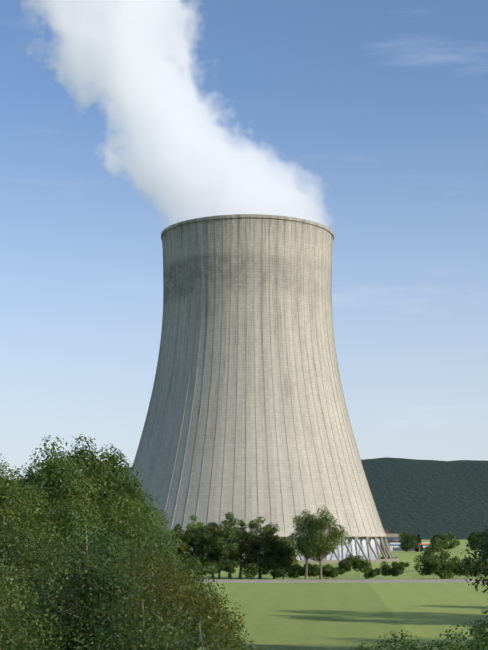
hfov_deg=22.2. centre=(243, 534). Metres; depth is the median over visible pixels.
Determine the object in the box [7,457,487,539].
hills
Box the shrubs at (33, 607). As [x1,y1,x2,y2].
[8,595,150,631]
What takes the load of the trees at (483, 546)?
on the ground
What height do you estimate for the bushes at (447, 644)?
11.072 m
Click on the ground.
(312, 616)
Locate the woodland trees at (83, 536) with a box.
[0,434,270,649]
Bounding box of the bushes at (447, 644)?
[348,621,487,649]
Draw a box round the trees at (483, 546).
[461,526,487,625]
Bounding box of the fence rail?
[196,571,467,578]
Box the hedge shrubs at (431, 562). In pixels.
[181,541,487,578]
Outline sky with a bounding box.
[0,0,487,479]
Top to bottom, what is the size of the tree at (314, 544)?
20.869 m
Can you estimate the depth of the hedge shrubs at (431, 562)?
336.01 m
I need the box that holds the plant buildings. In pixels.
[380,529,429,551]
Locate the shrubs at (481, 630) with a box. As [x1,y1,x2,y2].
[467,619,487,649]
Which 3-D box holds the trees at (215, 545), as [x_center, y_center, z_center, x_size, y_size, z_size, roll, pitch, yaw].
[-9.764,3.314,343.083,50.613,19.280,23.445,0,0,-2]
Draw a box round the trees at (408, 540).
[398,531,487,552]
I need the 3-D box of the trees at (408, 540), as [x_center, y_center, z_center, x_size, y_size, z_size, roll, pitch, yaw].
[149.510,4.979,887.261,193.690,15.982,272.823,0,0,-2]
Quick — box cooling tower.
[129,214,398,563]
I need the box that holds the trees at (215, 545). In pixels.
[160,512,298,578]
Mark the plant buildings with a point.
(393, 540)
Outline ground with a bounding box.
[13,540,487,649]
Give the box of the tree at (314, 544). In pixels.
[287,505,351,578]
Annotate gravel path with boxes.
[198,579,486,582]
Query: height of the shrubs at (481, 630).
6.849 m
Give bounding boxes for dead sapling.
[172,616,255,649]
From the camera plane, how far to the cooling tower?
554.48 m

